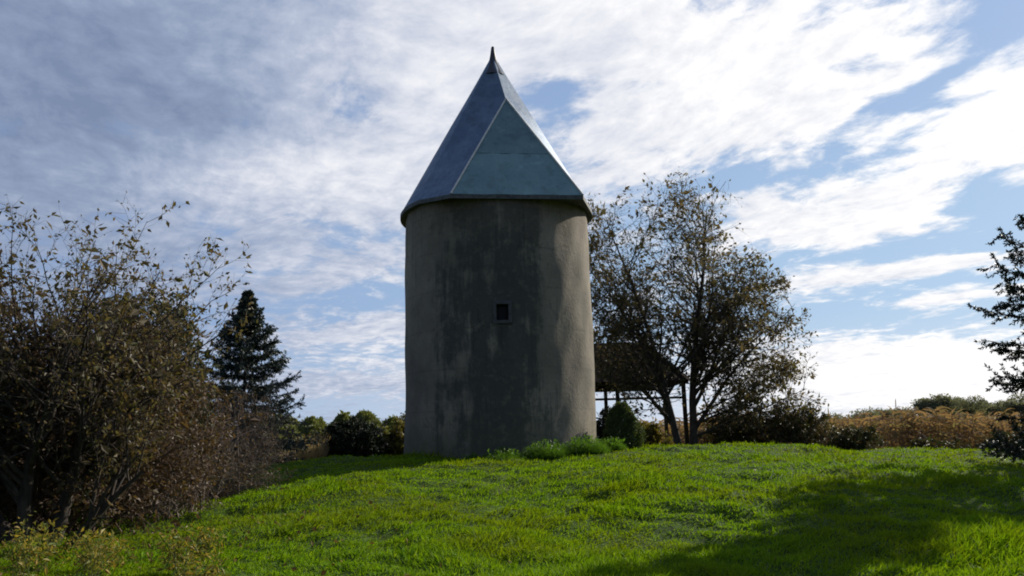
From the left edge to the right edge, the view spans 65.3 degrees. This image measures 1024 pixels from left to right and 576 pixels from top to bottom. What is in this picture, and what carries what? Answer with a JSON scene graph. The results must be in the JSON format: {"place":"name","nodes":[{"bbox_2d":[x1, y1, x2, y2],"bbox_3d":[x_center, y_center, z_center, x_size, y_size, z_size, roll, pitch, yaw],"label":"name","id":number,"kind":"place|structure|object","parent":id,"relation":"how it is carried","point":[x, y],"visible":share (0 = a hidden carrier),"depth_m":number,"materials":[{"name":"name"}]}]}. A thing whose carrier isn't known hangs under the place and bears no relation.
{"place":"outdoors","nodes":[
{"label":"outdoors","id":0,"kind":"place"},
{"bbox_2d":[282,447,313,461],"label":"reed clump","id":1,"kind":"object","parent":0,"point":[293,456],"visible":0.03,"depth_m":25.16,"materials":[{"name":"brown plant"}]},
{"bbox_2d":[0,441,1023,575],"bbox_3d":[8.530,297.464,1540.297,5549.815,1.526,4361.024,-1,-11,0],"label":"ground","id":2,"kind":"structure","parent":0,"point":[688,525],"depth_m":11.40,"materials":[{"name":"green plant"}]},
{"bbox_2d":[0,511,55,575],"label":"weed","id":3,"kind":"object","parent":2,"relation":"on","point":[25,548],"visible":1,"depth_m":7.32,"materials":[{"name":"green plant"}]},
{"bbox_2d":[24,518,83,573],"bbox_3d":[-4.750,2.667,8.213,0.763,0.583,0.485,-11,-15,41],"label":"weed","id":4,"kind":"object","parent":2,"relation":"on","point":[49,548],"visible":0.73,"depth_m":8.19,"materials":[{"name":"green plant"}]},
{"bbox_2d":[63,527,134,571],"bbox_3d":[-4.189,2.730,8.157,0.558,0.600,0.529,-1,-11,0],"label":"weed","id":5,"kind":"object","parent":2,"relation":"on","point":[82,538],"visible":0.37,"depth_m":8.16,"materials":[{"name":"green plant"}]},
{"bbox_2d":[62,525,136,575],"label":"weed","id":6,"kind":"object","parent":2,"relation":"on","point":[87,559],"visible":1,"depth_m":7.32,"materials":[{"name":"green plant"}]},
{"bbox_2d":[0,191,258,551],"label":"fruit tree","id":7,"kind":"object","parent":2,"relation":"on","point":[33,435],"visible":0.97,"depth_m":9.52,"materials":[{"name":"green plant"}]},
{"bbox_2d":[0,249,263,538],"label":"brown bush","id":8,"kind":"object","parent":2,"relation":"on","point":[46,489],"visible":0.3,"depth_m":10.80,"materials":[{"name":"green plant"}]},
{"bbox_2d":[82,276,233,518],"bbox_3d":[-6.407,1.920,14.096,2.939,4.169,2.829,4,-12,-26],"label":"green bush","id":9,"kind":"object","parent":2,"relation":"on","point":[181,314],"visible":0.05,"depth_m":13.97,"materials":[{"name":"green plant"}]},
{"bbox_2d":[154,524,206,575],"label":"weed","id":10,"kind":"object","parent":2,"relation":"on","point":[177,551],"visible":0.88,"depth_m":7.51,"materials":[{"name":"green plant"}]},
{"bbox_2d":[88,402,285,520],"bbox_3d":[-5.485,2.882,13.256,2.917,2.295,2.775,-12,-15,43],"label":"twiggy bush","id":11,"kind":"object","parent":2,"relation":"on","point":[166,504],"visible":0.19,"depth_m":13.01,"materials":[{"name":"brown plant"}]},
{"bbox_2d":[175,552,230,575],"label":"weed","id":12,"kind":"object","parent":2,"relation":"on","point":[206,573],"visible":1,"depth_m":6.87,"materials":[{"name":"green plant"}]},
{"bbox_2d":[190,525,227,559],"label":"weed","id":13,"kind":"object","parent":2,"relation":"on","point":[210,544],"visible":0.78,"depth_m":8.64,"materials":[{"name":"green plant"}]},
{"bbox_2d":[170,383,302,503],"bbox_3d":[-5.694,3.128,15.479,3.222,2.442,3.772,8,-14,-39],"label":"twiggy bush","id":14,"kind":"object","parent":2,"relation":"on","point":[250,469],"visible":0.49,"depth_m":15.33,"materials":[{"name":"brown plant"}]},
{"bbox_2d":[192,289,327,465],"bbox_3d":[-7.682,2.976,22.858,4.925,6.011,4.827,-1,-11,0],"label":"spruce tree","id":15,"kind":"object","parent":2,"relation":"on","point":[245,360],"visible":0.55,"depth_m":22.74,"materials":[{"name":"green plant"}]},
{"bbox_2d":[246,422,296,459],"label":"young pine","id":16,"kind":"object","parent":2,"relation":"on","point":[276,436],"visible":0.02,"depth_m":50.20,"materials":[{"name":"green plant"}]},
{"bbox_2d":[273,414,304,460],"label":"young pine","id":17,"kind":"object","parent":2,"relation":"on","point":[290,427],"visible":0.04,"depth_m":52.15,"materials":[{"name":"green plant"}]},
{"bbox_2d":[289,416,299,430],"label":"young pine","id":18,"kind":"object","parent":2,"relation":"on","point":[294,421],"visible":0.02,"depth_m":55.96,"materials":[{"name":"green plant"}]},
{"bbox_2d":[296,416,324,444],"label":"bush","id":19,"kind":"object","parent":2,"relation":"on","point":[313,422],"visible":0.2,"depth_m":54.13,"materials":[{"name":"green plant"}]},
{"bbox_2d":[294,432,331,460],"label":"reed clump","id":20,"kind":"object","parent":2,"relation":"on","point":[311,454],"visible":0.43,"depth_m":24.69,"materials":[{"name":"brown plant"}]},
{"bbox_2d":[307,416,327,434],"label":"young pine","id":21,"kind":"object","parent":2,"relation":"on","point":[322,421],"visible":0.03,"depth_m":55.11,"materials":[{"name":"green plant"}]},
{"bbox_2d":[321,410,351,433],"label":"bush","id":22,"kind":"object","parent":2,"relation":"on","point":[343,416],"visible":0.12,"depth_m":52.02,"materials":[{"name":"green plant"}]},
{"bbox_2d":[306,415,396,456],"bbox_3d":[-5.223,5.078,25.881,2.892,1.936,2.368,-4,-11,14],"label":"dark bush","id":23,"kind":"object","parent":2,"relation":"on","point":[353,437],"visible":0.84,"depth_m":25.25,"materials":[{"name":"green plant"}]},
{"bbox_2d":[352,410,363,417],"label":"young pine","id":24,"kind":"object","parent":2,"relation":"on","point":[359,413],"visible":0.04,"depth_m":50.81,"materials":[{"name":"green plant"}]},
{"bbox_2d":[356,408,389,455],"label":"bush","id":25,"kind":"object","parent":2,"relation":"on","point":[368,416],"visible":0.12,"depth_m":50.26,"materials":[{"name":"green plant"}]},
{"bbox_2d":[382,415,395,430],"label":"young pine","id":26,"kind":"object","parent":2,"relation":"on","point":[390,420],"visible":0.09,"depth_m":54.05,"materials":[{"name":"green plant"}]},
{"bbox_2d":[380,413,404,455],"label":"yellow bush","id":27,"kind":"object","parent":2,"relation":"on","point":[397,430],"visible":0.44,"depth_m":26.22,"materials":[{"name":"green plant"}]},
{"bbox_2d":[461,452,480,459],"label":"grass clump","id":28,"kind":"object","parent":2,"relation":"on","point":[472,455],"visible":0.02,"depth_m":19.18,"materials":[{"name":"green plant"}]},
{"bbox_2d":[400,46,597,458],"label":"round tower","id":29,"kind":"structure","parent":2,"relation":"on","point":[496,216],"depth_m":21.10,"materials":[{"name":"grey concrete"}]},
{"bbox_2d":[493,300,511,323],"bbox_3d":[-0.243,0.643,20.706,0.484,0.590,0.345,-1,-11,0],"label":"window","id":30,"kind":"structure","parent":29,"relation":"in","point":[502,310],"depth_m":20.60,"materials":[{"name":"grey glass"}]},
{"bbox_2d":[0,443,1008,575],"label":"weeds","id":31,"kind":"object","parent":2,"relation":"on","point":[314,528],"visible":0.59,"depth_m":9.59,"materials":[{"name":"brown plant"}]},
{"bbox_2d":[481,446,529,460],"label":"grass clump","id":32,"kind":"object","parent":2,"relation":"on","point":[505,455],"visible":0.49,"depth_m":19.12,"materials":[{"name":"green plant"}]},
{"bbox_2d":[522,438,576,459],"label":"grass clump","id":33,"kind":"object","parent":2,"relation":"on","point":[548,452],"visible":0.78,"depth_m":19.26,"materials":[{"name":"green plant"}]},
{"bbox_2d":[559,435,612,453],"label":"grass clump","id":34,"kind":"object","parent":2,"relation":"on","point":[586,447],"visible":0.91,"depth_m":19.54,"materials":[{"name":"green plant"}]},
{"bbox_2d":[596,405,610,440],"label":"dark bush","id":35,"kind":"object","parent":2,"relation":"on","point":[600,425],"visible":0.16,"depth_m":22.75,"materials":[{"name":"green plant"}]},
{"bbox_2d":[597,435,626,450],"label":"grass clump","id":36,"kind":"object","parent":2,"relation":"on","point":[615,445],"visible":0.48,"depth_m":20.24,"materials":[{"name":"green plant"}]},
{"bbox_2d":[600,401,647,448],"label":"conical shrub","id":37,"kind":"object","parent":2,"relation":"on","point":[622,422],"visible":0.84,"depth_m":21.30,"materials":[{"name":"green plant"}]},
{"bbox_2d":[594,342,689,444],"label":"open shed","id":38,"kind":"structure","parent":2,"relation":"on","point":[685,414],"depth_m":31.93,"materials":[{"name":"wood"}]},
{"bbox_2d":[641,420,673,446],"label":"bramble bush","id":39,"kind":"object","parent":2,"relation":"on","point":[653,432],"visible":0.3,"depth_m":30.61,"materials":[{"name":"green plant"}]},
{"bbox_2d":[587,169,828,444],"bbox_3d":[6.801,0.895,30.226,9.597,11.304,6.224,-1,-11,0],"label":"broadleaf tree","id":40,"kind":"object","parent":2,"relation":"on","point":[696,342],"visible":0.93,"depth_m":29.64,"materials":[{"name":"green plant"}]},
{"bbox_2d":[698,407,769,444],"bbox_3d":[8.597,5.588,30.517,3.294,2.487,2.366,6,-13,-33],"label":"bramble bush","id":41,"kind":"object","parent":2,"relation":"on","point":[720,436],"visible":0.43,"depth_m":30.09,"materials":[{"name":"green plant"}]},
{"bbox_2d":[748,401,840,445],"bbox_3d":[10.514,5.345,29.884,3.316,2.358,3.436,6,-13,-33],"label":"bramble bush","id":42,"kind":"object","parent":2,"relation":"on","point":[792,433],"visible":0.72,"depth_m":29.40,"materials":[{"name":"green plant"}]},
{"bbox_2d":[637,399,1023,449],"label":"dry corn","id":43,"kind":"object","parent":2,"relation":"on","point":[903,429],"visible":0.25,"depth_m":39.83,"materials":[{"name":"brown plant"}]},
{"bbox_2d":[816,424,888,450],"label":"bramble bush","id":44,"kind":"object","parent":2,"relation":"on","point":[859,438],"visible":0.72,"depth_m":29.35,"materials":[{"name":"green plant"}]},
{"bbox_2d":[829,406,879,422],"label":"tree","id":45,"kind":"object","parent":2,"relation":"on","point":[864,411],"visible":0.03,"depth_m":108.97,"materials":[{"name":"green plant"}]},
{"bbox_2d":[874,407,900,418],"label":"tree","id":46,"kind":"object","parent":2,"relation":"on","point":[885,410],"visible":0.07,"depth_m":116.84,"materials":[{"name":"green plant"}]},
{"bbox_2d":[887,406,913,415],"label":"tree","id":47,"kind":"object","parent":2,"relation":"on","point":[902,409],"visible":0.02,"depth_m":118.60,"materials":[{"name":"green plant"}]},
{"bbox_2d":[910,393,969,416],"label":"tree","id":48,"kind":"object","parent":2,"relation":"on","point":[934,401],"visible":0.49,"depth_m":114.00,"materials":[{"name":"green plant"}]},
{"bbox_2d":[908,435,971,449],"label":"bramble bush","id":49,"kind":"object","parent":2,"relation":"on","point":[935,442],"visible":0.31,"depth_m":28.33,"materials":[{"name":"green plant"}]},
{"bbox_2d":[949,394,988,419],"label":"tree","id":50,"kind":"object","parent":2,"relation":"on","point":[972,404],"visible":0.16,"depth_m":117.83,"materials":[{"name":"green plant"}]},
{"bbox_2d":[958,398,998,416],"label":"tree","id":51,"kind":"object","parent":2,"relation":"on","point":[986,412],"visible":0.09,"depth_m":120.56,"materials":[{"name":"green plant"}]},
{"bbox_2d":[967,213,1023,463],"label":"spruce tree","id":52,"kind":"object","parent":2,"relation":"on","point":[1010,450],"visible":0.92,"depth_m":18.58,"materials":[{"name":"green plant"}]},
{"bbox_2d":[975,428,1023,448],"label":"bramble bush","id":53,"kind":"object","parent":2,"relation":"on","point":[1010,438],"visible":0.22,"depth_m":27.70,"materials":[{"name":"green plant"}]},
{"bbox_2d":[978,392,1023,414],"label":"tree","id":54,"kind":"object","parent":2,"relation":"on","point":[1019,399],"visible":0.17,"depth_m":121.22,"materials":[{"name":"green plant"}]},
{"bbox_2d":[997,399,1023,413],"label":"tree","id":55,"kind":"object","parent":2,"relation":"on","point":[1018,406],"visible":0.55,"depth_m":110.65,"materials":[{"name":"green plant"}]},
{"bbox_2d":[0,0,1023,424],"label":"sky","id":56,"kind":"structure","parent":0,"point":[876,147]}
]}

